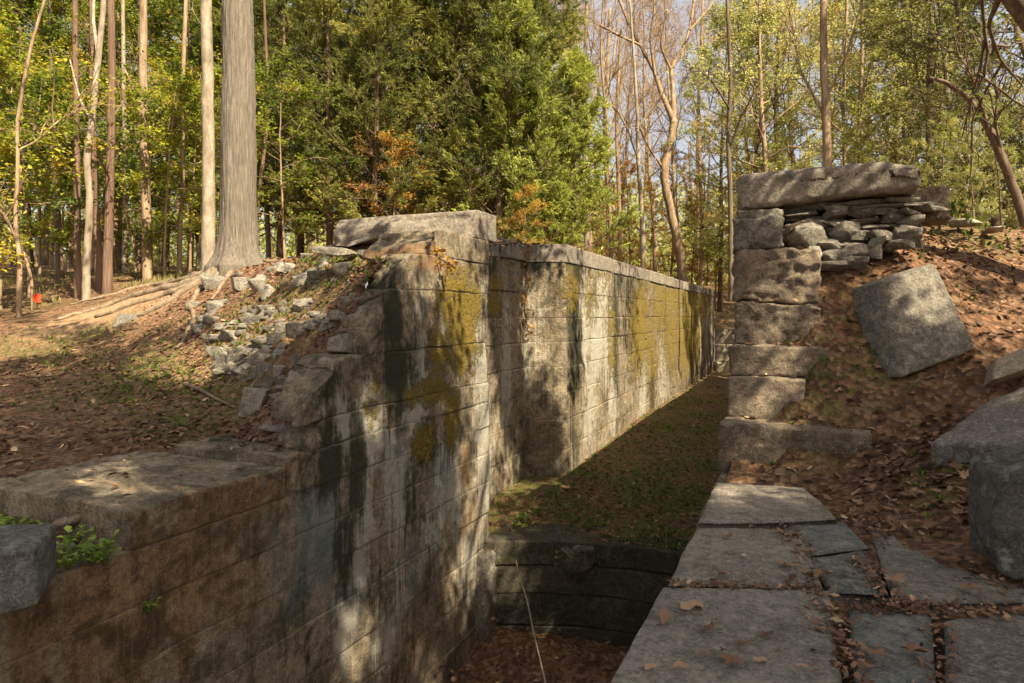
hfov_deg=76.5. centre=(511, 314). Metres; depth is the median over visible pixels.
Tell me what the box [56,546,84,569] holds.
weed
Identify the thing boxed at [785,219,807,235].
rubble stone
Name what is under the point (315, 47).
cedar tree
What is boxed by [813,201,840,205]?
rubble stone
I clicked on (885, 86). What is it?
bare tree
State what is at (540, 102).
cedar tree
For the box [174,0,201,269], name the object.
slender tree
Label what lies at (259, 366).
rubble stone
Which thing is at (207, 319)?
rubble stone
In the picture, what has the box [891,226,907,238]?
rubble stone
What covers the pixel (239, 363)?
rubble stone
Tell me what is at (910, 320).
stone block
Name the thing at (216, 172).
slender tree
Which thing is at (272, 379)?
rubble stone
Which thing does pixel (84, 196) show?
sapling
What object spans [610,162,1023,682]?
lock wall
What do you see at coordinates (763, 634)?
fallen leaf
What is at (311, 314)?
rubble stone
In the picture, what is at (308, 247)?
hardwood tree
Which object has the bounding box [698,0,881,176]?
hardwood tree
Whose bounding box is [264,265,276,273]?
rubble stone
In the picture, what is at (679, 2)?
sky
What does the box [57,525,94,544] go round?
weed
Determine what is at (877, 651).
fallen leaf
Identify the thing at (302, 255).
rubble stone
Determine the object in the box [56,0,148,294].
red barked tree
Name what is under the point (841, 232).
rubble stone
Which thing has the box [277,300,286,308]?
rubble stone
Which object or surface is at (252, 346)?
rubble stone
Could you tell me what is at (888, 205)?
rubble stone
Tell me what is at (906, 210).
rubble stone
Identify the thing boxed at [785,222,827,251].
rubble stone
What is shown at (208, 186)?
pale tree
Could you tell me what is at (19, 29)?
hardwood tree
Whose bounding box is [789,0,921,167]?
hardwood tree
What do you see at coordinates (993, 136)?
curved tree
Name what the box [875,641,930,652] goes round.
fallen leaf
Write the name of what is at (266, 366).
rubble stone
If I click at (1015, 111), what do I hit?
hardwood tree
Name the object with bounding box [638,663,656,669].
fallen leaf
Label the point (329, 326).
rubble stone
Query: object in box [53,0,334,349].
tree
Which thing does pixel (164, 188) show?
sapling
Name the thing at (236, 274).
rubble stone
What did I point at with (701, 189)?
slender tree
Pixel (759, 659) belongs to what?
fallen leaf
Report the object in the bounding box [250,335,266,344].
rubble stone
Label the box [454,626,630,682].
floor
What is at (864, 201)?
rubble stone
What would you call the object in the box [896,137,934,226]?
hardwood tree
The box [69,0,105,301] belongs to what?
pale tree
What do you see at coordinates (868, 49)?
hardwood tree
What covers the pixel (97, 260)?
red barked tree
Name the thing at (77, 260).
red barked tree
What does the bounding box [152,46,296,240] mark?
sapling
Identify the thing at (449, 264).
dead vine
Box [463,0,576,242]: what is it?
cedar tree
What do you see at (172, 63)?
hardwood tree
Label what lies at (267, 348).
rubble stone
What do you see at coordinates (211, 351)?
rubble stone
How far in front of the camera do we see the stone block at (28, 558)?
2.95 m
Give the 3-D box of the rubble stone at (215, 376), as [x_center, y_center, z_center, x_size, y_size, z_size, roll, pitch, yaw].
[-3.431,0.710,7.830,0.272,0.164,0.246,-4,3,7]
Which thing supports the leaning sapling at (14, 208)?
on the ground at (954, 389)
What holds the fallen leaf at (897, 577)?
on the lock wall at (768, 266)
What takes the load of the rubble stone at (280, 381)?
on the ground at (954, 389)
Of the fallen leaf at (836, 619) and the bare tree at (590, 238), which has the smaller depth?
the fallen leaf at (836, 619)
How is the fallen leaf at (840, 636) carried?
on the lock wall at (768, 266)
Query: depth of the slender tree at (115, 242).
25.24 m
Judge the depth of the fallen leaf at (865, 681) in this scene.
2.46 m
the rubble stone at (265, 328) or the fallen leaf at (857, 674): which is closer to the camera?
the fallen leaf at (857, 674)
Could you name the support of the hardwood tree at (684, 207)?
on the ground at (954, 389)
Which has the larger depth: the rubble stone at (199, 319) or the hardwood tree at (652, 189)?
the hardwood tree at (652, 189)
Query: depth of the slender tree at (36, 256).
41.92 m
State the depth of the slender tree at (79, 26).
30.96 m
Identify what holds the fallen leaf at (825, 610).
on the lock wall at (768, 266)
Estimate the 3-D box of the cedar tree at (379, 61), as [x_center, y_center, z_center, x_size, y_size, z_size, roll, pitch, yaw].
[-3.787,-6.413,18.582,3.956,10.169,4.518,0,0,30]
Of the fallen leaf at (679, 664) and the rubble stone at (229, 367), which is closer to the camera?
the fallen leaf at (679, 664)
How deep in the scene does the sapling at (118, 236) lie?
22.09 m
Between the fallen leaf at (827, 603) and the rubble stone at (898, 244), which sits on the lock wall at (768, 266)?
the fallen leaf at (827, 603)
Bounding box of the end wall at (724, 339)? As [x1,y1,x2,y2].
[714,327,734,372]
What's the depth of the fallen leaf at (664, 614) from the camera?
2.97 m
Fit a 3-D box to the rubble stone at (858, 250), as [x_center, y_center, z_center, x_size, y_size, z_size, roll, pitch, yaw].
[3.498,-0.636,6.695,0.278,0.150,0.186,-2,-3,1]
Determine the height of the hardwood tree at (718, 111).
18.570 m
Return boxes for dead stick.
[183,382,235,407]
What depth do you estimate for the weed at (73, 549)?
3.76 m
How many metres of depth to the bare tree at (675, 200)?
38.01 m
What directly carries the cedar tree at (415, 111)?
on the ground at (954, 389)
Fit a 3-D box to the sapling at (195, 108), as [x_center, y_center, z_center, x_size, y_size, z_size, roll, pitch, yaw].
[-9.179,-3.647,17.565,3.942,5.978,3.495,0,0,4]
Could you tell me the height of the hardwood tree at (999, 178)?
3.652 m
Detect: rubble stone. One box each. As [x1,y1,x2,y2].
[52,513,80,529]
[113,313,137,326]
[185,301,200,309]
[190,324,201,334]
[195,316,202,322]
[199,272,224,290]
[203,315,220,324]
[205,345,226,356]
[206,299,229,312]
[206,311,216,315]
[208,334,222,342]
[211,367,224,377]
[213,322,229,329]
[213,369,224,374]
[214,363,225,368]
[217,351,226,363]
[219,329,237,340]
[220,356,251,376]
[224,353,249,362]
[227,348,252,354]
[227,366,234,374]
[228,363,250,374]
[230,271,243,276]
[231,277,248,291]
[235,328,249,336]
[238,314,263,327]
[238,323,246,329]
[238,387,271,417]
[239,305,250,313]
[241,374,251,383]
[242,357,253,363]
[243,312,255,315]
[246,344,260,347]
[248,276,265,293]
[248,309,257,312]
[248,365,254,374]
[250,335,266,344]
[254,351,269,364]
[254,360,266,377]
[256,304,271,310]
[258,383,273,387]
[259,423,283,431]
[260,314,272,319]
[260,345,271,351]
[261,284,274,300]
[262,325,274,331]
[263,363,270,370]
[263,375,286,382]
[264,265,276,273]
[264,310,277,315]
[266,333,285,344]
[268,392,281,398]
[272,349,284,358]
[273,365,286,376]
[274,322,287,333]
[276,263,285,272]
[276,343,286,348]
[276,377,286,385]
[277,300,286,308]
[278,307,291,313]
[284,263,295,271]
[285,320,307,338]
[289,354,300,367]
[292,273,310,287]
[293,298,312,310]
[300,253,312,259]
[302,318,319,330]
[304,279,314,284]
[307,270,328,278]
[308,311,319,317]
[311,245,356,256]
[313,312,327,322]
[317,256,329,268]
[319,319,326,331]
[324,316,329,323]
[326,322,336,330]
[327,332,352,353]
[329,310,347,321]
[332,262,351,276]
[338,296,355,306]
[351,297,364,303]
[357,249,370,259]
[556,545,595,574]
[560,547,569,552]
[777,204,805,208]
[782,229,789,241]
[783,205,825,214]
[783,210,819,219]
[784,217,804,224]
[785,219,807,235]
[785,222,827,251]
[796,244,805,249]
[804,216,846,223]
[808,246,822,258]
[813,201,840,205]
[817,239,842,249]
[820,260,846,271]
[821,221,839,227]
[822,210,851,219]
[822,249,840,260]
[824,205,847,211]
[827,221,860,242]
[832,199,883,205]
[839,256,868,268]
[840,242,865,246]
[840,255,856,268]
[841,245,868,256]
[843,242,852,248]
[846,216,881,225]
[847,206,858,211]
[847,207,875,218]
[850,230,868,240]
[853,203,912,209]
[861,223,898,231]
[866,244,881,258]
[867,229,894,241]
[868,235,886,248]
[872,207,897,214]
[879,197,926,203]
[880,212,909,223]
[882,238,915,250]
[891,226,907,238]
[896,207,921,214]
[896,214,924,225]
[897,201,937,209]
[899,224,922,238]
[912,203,951,210]
[943,217,956,224]
[949,218,983,227]
[982,225,1004,233]
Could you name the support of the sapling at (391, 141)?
on the ground at (954, 389)
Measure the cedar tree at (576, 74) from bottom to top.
7.222 m
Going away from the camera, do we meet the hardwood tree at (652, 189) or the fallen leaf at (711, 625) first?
the fallen leaf at (711, 625)
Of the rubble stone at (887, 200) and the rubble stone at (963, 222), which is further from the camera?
the rubble stone at (963, 222)
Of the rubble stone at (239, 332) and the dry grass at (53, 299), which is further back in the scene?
the dry grass at (53, 299)
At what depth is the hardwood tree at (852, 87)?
31.05 m
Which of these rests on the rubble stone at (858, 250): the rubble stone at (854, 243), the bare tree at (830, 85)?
the rubble stone at (854, 243)
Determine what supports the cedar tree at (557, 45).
on the ground at (954, 389)
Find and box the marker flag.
[33,294,40,302]
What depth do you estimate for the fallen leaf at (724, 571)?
3.48 m
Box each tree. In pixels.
[0,0,55,169]
[0,0,62,210]
[0,0,105,280]
[0,0,130,279]
[3,0,81,266]
[7,0,149,271]
[11,0,156,203]
[27,5,106,265]
[30,0,200,271]
[31,14,55,265]
[32,15,71,266]
[48,0,117,298]
[52,1,84,267]
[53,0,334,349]
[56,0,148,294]
[61,0,88,65]
[64,0,201,271]
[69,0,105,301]
[70,17,127,59]
[80,6,101,268]
[89,0,102,290]
[98,0,198,204]
[102,0,221,268]
[103,0,190,280]
[104,0,221,265]
[113,1,134,273]
[121,0,126,272]
[121,0,221,274]
[147,0,221,266]
[160,0,288,183]
[170,0,315,236]
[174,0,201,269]
[177,13,321,257]
[187,30,217,245]
[197,0,365,258]
[200,0,215,269]
[212,0,399,257]
[255,1,290,257]
[256,0,269,222]
[258,2,342,251]
[259,0,399,246]
[289,5,316,255]
[291,0,434,224]
[304,0,457,218]
[313,0,489,214]
[313,1,359,233]
[336,0,460,217]
[370,0,534,216]
[379,2,485,213]
[392,0,602,237]
[399,0,528,239]
[423,0,589,241]
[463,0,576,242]
[496,0,620,250]
[503,42,645,251]
[509,136,585,245]
[514,0,602,132]
[542,1,591,166]
[551,1,622,182]
[553,0,635,251]
[560,0,611,250]
[567,184,602,251]
[573,0,658,259]
[579,0,722,281]
[580,0,642,256]
[589,0,692,271]
[590,0,667,261]
[590,180,637,260]
[593,0,652,261]
[598,0,727,266]
[600,0,683,268]
[605,159,660,269]
[624,179,680,273]
[635,0,720,279]
[641,0,806,311]
[646,150,702,276]
[648,0,751,284]
[658,0,802,299]
[664,0,817,270]
[665,195,712,283]
[672,0,722,286]
[672,0,875,228]
[679,161,723,277]
[680,0,779,212]
[688,16,836,253]
[691,205,727,309]
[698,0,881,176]
[708,173,740,290]
[722,0,792,171]
[723,0,819,166]
[740,0,885,171]
[747,0,837,164]
[755,0,965,169]
[757,156,781,172]
[758,0,896,166]
[782,0,886,166]
[787,161,809,169]
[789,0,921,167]
[798,0,883,164]
[799,0,1007,226]
[803,0,969,183]
[835,0,1023,227]
[838,0,1023,228]
[841,0,1023,229]
[843,139,884,163]
[847,3,937,159]
[850,0,1023,229]
[853,0,1014,228]
[865,0,946,164]
[882,0,981,226]
[886,0,1023,209]
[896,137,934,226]
[904,110,981,226]
[913,0,1023,183]
[913,0,1023,227]
[930,39,1023,219]
[937,111,1014,228]
[953,89,1023,228]
[978,74,1023,225]
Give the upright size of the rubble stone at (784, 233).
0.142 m
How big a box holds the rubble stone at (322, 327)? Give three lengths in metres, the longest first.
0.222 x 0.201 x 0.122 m
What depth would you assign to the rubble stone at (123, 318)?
11.39 m
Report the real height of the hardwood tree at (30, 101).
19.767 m
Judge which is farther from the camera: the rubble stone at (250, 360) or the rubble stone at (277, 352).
the rubble stone at (250, 360)
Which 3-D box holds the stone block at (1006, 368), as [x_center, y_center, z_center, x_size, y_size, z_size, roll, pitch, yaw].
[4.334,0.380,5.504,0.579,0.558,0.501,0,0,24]
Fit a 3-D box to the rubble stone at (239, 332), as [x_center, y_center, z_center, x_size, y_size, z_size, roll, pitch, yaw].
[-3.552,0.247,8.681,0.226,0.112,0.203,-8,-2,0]
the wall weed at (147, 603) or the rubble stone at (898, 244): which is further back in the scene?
the rubble stone at (898, 244)
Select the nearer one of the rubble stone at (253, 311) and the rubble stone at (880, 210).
the rubble stone at (880, 210)
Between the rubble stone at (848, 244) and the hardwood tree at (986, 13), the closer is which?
the rubble stone at (848, 244)
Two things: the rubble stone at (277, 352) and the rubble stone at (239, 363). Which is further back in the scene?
the rubble stone at (239, 363)
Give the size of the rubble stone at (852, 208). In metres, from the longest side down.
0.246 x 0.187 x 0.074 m
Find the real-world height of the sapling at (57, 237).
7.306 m
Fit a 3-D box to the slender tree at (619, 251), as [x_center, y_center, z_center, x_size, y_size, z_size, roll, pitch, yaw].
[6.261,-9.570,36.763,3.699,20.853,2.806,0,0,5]
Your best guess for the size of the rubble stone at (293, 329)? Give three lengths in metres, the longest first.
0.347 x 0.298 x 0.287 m
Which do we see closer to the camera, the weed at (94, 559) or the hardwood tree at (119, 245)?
the weed at (94, 559)
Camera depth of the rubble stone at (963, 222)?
8.05 m
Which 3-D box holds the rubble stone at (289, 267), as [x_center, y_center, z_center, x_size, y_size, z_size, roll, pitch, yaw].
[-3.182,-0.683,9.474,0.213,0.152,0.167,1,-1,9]
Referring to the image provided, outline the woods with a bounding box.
[0,1,1023,285]
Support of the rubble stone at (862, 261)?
on the rubble stone at (833, 266)
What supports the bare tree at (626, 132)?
on the ground at (954, 389)
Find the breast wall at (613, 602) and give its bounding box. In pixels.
[482,524,687,645]
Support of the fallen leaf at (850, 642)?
on the lock wall at (768, 266)
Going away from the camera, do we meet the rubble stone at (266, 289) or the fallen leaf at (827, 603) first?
the fallen leaf at (827, 603)
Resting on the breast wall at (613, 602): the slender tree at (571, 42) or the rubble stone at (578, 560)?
the rubble stone at (578, 560)
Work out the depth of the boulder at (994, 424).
4.77 m
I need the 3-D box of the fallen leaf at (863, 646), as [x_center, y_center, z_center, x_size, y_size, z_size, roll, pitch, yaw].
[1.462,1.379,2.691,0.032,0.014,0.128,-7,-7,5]
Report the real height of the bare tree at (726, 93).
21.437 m
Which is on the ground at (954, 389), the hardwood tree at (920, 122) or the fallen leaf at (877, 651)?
the hardwood tree at (920, 122)
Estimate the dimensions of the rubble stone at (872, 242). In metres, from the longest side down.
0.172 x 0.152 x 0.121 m
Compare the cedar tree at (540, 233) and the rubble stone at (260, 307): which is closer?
the rubble stone at (260, 307)
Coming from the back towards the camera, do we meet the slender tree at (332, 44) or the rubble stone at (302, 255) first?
the slender tree at (332, 44)
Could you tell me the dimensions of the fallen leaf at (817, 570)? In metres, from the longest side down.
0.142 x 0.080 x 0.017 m
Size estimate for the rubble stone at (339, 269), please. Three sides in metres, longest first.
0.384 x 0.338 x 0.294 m
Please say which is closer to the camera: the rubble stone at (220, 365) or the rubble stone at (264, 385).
the rubble stone at (264, 385)
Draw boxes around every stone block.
[0,524,56,614]
[852,264,973,377]
[983,347,1023,387]
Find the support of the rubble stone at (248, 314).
on the ground at (954, 389)
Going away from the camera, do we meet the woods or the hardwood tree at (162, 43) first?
the hardwood tree at (162, 43)
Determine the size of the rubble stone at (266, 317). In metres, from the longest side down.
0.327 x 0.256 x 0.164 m
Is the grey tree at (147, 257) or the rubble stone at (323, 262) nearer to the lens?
the rubble stone at (323, 262)
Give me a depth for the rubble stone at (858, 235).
6.71 m
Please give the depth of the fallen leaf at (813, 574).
3.45 m
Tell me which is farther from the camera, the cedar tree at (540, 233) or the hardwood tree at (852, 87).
the hardwood tree at (852, 87)
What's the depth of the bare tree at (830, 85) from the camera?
47.16 m
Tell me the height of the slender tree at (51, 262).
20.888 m
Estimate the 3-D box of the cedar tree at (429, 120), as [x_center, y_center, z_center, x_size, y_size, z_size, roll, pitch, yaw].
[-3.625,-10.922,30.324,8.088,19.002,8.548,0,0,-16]
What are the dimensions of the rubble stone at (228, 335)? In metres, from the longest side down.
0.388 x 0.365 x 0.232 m
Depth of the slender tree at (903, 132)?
26.16 m
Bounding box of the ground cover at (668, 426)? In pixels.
[0,194,1022,576]
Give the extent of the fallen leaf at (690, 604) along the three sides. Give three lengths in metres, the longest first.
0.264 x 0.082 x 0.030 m
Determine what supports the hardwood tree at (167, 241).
on the ground at (954, 389)
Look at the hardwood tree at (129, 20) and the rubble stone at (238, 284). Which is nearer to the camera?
the rubble stone at (238, 284)
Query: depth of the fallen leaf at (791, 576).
3.44 m
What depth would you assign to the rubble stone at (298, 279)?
8.74 m
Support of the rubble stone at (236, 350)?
on the ground at (954, 389)
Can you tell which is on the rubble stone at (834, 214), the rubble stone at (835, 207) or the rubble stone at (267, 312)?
the rubble stone at (835, 207)
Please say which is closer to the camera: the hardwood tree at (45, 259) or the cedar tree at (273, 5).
the cedar tree at (273, 5)
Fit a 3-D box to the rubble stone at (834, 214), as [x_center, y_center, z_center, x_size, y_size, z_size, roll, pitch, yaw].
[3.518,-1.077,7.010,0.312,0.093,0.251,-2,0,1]
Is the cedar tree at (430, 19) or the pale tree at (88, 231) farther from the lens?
the cedar tree at (430, 19)
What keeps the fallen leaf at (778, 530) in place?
on the lock wall at (768, 266)
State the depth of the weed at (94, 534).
3.87 m
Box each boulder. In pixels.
[931,387,1023,467]
[967,446,1023,580]
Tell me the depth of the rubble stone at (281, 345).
7.65 m
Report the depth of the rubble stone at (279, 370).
6.96 m
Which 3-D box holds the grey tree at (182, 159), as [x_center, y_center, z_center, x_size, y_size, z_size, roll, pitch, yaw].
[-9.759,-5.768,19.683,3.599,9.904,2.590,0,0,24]
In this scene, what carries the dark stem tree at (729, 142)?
on the ground at (954, 389)
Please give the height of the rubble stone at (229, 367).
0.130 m
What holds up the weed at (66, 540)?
on the lock wall at (432, 414)
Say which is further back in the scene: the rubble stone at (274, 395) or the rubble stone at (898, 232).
the rubble stone at (898, 232)
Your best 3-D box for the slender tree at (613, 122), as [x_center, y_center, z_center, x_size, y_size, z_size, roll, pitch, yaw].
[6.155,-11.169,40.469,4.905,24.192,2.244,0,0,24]
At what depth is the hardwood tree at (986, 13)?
33.62 m
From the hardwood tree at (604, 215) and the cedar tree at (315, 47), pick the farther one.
the hardwood tree at (604, 215)
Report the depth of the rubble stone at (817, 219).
7.01 m
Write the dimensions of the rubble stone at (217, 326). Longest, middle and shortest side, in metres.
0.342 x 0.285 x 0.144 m
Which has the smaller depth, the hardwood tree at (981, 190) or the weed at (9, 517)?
the weed at (9, 517)
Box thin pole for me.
[516,560,545,682]
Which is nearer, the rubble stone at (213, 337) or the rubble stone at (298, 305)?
the rubble stone at (298, 305)
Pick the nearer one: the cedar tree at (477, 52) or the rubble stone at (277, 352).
the rubble stone at (277, 352)
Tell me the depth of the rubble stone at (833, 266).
6.62 m
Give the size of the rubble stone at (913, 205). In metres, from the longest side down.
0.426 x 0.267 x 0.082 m
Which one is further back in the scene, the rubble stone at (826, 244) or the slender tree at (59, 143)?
the slender tree at (59, 143)
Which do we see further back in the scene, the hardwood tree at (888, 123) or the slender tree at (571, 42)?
the slender tree at (571, 42)
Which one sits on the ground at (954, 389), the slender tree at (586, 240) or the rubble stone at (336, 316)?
the slender tree at (586, 240)
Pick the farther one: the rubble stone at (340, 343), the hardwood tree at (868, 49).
the hardwood tree at (868, 49)
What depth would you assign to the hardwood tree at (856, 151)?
22.16 m
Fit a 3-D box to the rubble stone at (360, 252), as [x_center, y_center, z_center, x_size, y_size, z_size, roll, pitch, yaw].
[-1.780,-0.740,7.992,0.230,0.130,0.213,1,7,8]
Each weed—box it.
[0,517,15,524]
[0,518,37,525]
[4,515,33,524]
[19,514,47,523]
[56,525,76,557]
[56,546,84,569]
[56,559,68,567]
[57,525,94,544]
[62,541,94,561]
[75,542,105,566]
[76,532,117,553]
[77,533,95,556]
[87,529,121,562]
[138,597,161,612]
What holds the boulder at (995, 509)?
on the ground at (954, 389)
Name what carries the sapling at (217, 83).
on the ground at (954, 389)
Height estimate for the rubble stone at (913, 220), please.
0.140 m
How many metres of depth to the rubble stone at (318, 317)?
7.28 m
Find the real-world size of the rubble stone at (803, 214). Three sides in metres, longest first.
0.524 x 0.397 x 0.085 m
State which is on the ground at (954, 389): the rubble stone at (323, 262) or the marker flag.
the marker flag
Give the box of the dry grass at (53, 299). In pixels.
[2,265,200,307]
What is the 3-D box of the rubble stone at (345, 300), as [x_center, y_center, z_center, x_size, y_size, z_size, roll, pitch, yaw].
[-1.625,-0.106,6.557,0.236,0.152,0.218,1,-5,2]
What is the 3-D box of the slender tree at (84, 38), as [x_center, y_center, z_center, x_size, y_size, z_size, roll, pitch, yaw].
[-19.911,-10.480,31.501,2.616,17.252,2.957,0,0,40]
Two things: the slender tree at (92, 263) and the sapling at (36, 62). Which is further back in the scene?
the slender tree at (92, 263)
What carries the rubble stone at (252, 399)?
on the ground at (954, 389)
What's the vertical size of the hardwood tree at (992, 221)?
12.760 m
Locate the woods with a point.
(290, 249)
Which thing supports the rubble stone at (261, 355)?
on the ground at (954, 389)
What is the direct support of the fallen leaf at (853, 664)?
on the lock wall at (768, 266)
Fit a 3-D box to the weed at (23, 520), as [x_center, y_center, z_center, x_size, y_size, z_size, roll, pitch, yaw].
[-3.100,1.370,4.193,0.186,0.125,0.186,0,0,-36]
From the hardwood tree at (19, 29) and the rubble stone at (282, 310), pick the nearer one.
the rubble stone at (282, 310)
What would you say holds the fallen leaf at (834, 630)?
on the lock wall at (768, 266)
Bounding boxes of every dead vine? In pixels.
[432,242,460,274]
[520,244,533,341]
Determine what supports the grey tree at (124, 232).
on the ground at (954, 389)
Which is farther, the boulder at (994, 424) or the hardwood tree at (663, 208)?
the hardwood tree at (663, 208)
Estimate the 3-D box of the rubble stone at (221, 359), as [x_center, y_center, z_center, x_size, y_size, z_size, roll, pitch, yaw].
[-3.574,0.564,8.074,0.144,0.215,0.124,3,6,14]
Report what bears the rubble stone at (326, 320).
on the ground at (954, 389)
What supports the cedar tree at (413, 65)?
on the ground at (954, 389)
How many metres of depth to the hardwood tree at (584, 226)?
34.12 m
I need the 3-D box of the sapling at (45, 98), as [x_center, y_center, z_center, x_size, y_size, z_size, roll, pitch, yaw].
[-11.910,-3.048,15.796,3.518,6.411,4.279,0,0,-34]
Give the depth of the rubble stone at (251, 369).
7.32 m
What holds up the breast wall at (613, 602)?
on the floor at (505, 658)
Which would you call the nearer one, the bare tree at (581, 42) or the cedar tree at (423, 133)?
the cedar tree at (423, 133)
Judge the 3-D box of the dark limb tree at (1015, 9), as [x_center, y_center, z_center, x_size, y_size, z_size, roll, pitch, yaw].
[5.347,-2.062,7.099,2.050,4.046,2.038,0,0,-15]
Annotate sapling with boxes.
[0,0,147,317]
[0,7,141,297]
[0,12,118,273]
[0,33,106,242]
[0,52,106,309]
[0,81,102,275]
[0,84,141,250]
[7,227,33,309]
[13,74,176,254]
[51,59,201,272]
[104,63,219,276]
[119,67,219,246]
[120,58,274,272]
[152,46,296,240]
[193,43,366,257]
[336,127,436,215]
[496,182,553,243]
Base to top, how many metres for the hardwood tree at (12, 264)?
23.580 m
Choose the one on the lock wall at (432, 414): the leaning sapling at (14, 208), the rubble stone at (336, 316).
the rubble stone at (336, 316)
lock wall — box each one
[0,210,713,682]
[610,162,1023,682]
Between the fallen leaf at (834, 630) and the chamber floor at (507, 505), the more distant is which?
the chamber floor at (507, 505)
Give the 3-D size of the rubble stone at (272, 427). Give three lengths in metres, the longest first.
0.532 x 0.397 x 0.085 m
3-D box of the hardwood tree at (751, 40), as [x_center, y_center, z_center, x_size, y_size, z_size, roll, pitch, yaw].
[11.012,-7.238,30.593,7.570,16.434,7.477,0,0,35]
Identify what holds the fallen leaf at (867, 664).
on the lock wall at (768, 266)
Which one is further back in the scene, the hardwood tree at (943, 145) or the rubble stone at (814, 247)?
the hardwood tree at (943, 145)
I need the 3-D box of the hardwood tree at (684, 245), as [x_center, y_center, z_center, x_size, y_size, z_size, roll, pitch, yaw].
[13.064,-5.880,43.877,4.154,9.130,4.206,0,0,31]
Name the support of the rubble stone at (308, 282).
on the rubble stone
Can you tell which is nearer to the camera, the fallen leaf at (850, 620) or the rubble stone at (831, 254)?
the fallen leaf at (850, 620)
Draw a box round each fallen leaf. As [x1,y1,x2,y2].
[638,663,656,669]
[659,609,670,628]
[660,661,688,668]
[668,599,703,609]
[698,619,726,635]
[705,567,728,573]
[717,641,743,666]
[724,533,732,541]
[733,639,753,643]
[753,656,773,661]
[754,631,773,637]
[764,559,796,565]
[775,527,795,534]
[788,571,798,579]
[796,663,816,666]
[801,567,823,578]
[814,567,834,574]
[816,594,834,606]
[818,627,840,633]
[821,607,834,612]
[827,617,852,623]
[833,634,858,645]
[838,635,859,646]
[843,619,867,628]
[847,659,876,666]
[849,647,886,659]
[850,660,856,670]
[850,678,874,682]
[854,668,861,678]
[858,641,871,654]
[870,564,905,583]
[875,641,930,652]
[953,577,981,589]
[959,355,973,361]
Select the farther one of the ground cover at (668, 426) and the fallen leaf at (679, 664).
the ground cover at (668, 426)
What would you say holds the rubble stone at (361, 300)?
on the ground at (954, 389)
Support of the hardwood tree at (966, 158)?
on the ground at (954, 389)
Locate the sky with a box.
[5,0,1023,360]
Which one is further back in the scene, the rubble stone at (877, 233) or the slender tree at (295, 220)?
the slender tree at (295, 220)
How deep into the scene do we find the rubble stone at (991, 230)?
7.84 m
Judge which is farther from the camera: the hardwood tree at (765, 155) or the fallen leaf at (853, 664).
the hardwood tree at (765, 155)
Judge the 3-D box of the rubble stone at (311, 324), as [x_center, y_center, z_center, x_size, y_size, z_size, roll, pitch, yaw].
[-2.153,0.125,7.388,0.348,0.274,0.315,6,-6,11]
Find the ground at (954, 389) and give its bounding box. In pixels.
[0,227,1023,682]
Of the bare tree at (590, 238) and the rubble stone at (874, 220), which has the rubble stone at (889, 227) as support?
the rubble stone at (874, 220)
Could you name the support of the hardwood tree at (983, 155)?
on the ground at (954, 389)
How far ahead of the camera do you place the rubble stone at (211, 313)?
9.83 m
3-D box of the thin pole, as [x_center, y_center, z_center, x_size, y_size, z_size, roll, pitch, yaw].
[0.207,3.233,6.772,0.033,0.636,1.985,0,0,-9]
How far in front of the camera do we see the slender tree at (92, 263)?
37.64 m
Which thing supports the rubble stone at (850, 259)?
on the rubble stone at (833, 266)
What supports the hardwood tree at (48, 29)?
on the ground at (954, 389)
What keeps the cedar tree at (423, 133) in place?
on the ground at (954, 389)
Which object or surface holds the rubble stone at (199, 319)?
on the ground at (954, 389)
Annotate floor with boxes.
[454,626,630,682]
[488,371,729,540]
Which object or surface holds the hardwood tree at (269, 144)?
on the ground at (954, 389)
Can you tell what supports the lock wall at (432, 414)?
on the ground at (954, 389)
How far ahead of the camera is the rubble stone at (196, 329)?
9.49 m
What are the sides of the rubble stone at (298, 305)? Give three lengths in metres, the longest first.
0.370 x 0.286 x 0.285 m
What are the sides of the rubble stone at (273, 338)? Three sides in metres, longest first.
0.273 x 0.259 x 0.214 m
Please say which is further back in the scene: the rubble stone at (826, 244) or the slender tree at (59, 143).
the slender tree at (59, 143)
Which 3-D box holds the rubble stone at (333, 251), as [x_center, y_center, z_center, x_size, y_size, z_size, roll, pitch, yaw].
[-2.292,-0.821,8.423,0.600,0.134,0.318,4,-2,-11]
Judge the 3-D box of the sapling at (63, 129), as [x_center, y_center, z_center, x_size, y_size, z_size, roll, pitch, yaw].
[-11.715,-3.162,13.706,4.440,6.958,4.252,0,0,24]
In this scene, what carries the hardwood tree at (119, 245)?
on the ground at (954, 389)
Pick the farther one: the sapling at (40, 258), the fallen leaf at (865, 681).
the sapling at (40, 258)
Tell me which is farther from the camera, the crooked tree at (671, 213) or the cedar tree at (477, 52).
the crooked tree at (671, 213)
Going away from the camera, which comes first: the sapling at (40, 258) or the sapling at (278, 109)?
the sapling at (278, 109)
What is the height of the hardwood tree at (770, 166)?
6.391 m
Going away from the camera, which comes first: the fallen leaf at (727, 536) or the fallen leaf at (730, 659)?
the fallen leaf at (730, 659)
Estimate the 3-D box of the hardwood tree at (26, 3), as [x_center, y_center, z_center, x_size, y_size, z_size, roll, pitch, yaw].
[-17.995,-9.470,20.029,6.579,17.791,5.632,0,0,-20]
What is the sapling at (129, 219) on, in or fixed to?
on the ground at (954, 389)
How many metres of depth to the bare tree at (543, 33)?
39.07 m
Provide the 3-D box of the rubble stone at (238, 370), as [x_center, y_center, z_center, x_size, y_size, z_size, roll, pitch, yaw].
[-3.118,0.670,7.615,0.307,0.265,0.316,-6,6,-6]
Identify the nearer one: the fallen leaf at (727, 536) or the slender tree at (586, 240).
the fallen leaf at (727, 536)
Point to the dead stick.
(203, 391)
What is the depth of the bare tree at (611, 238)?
33.57 m
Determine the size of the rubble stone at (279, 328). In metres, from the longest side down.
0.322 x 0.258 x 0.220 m

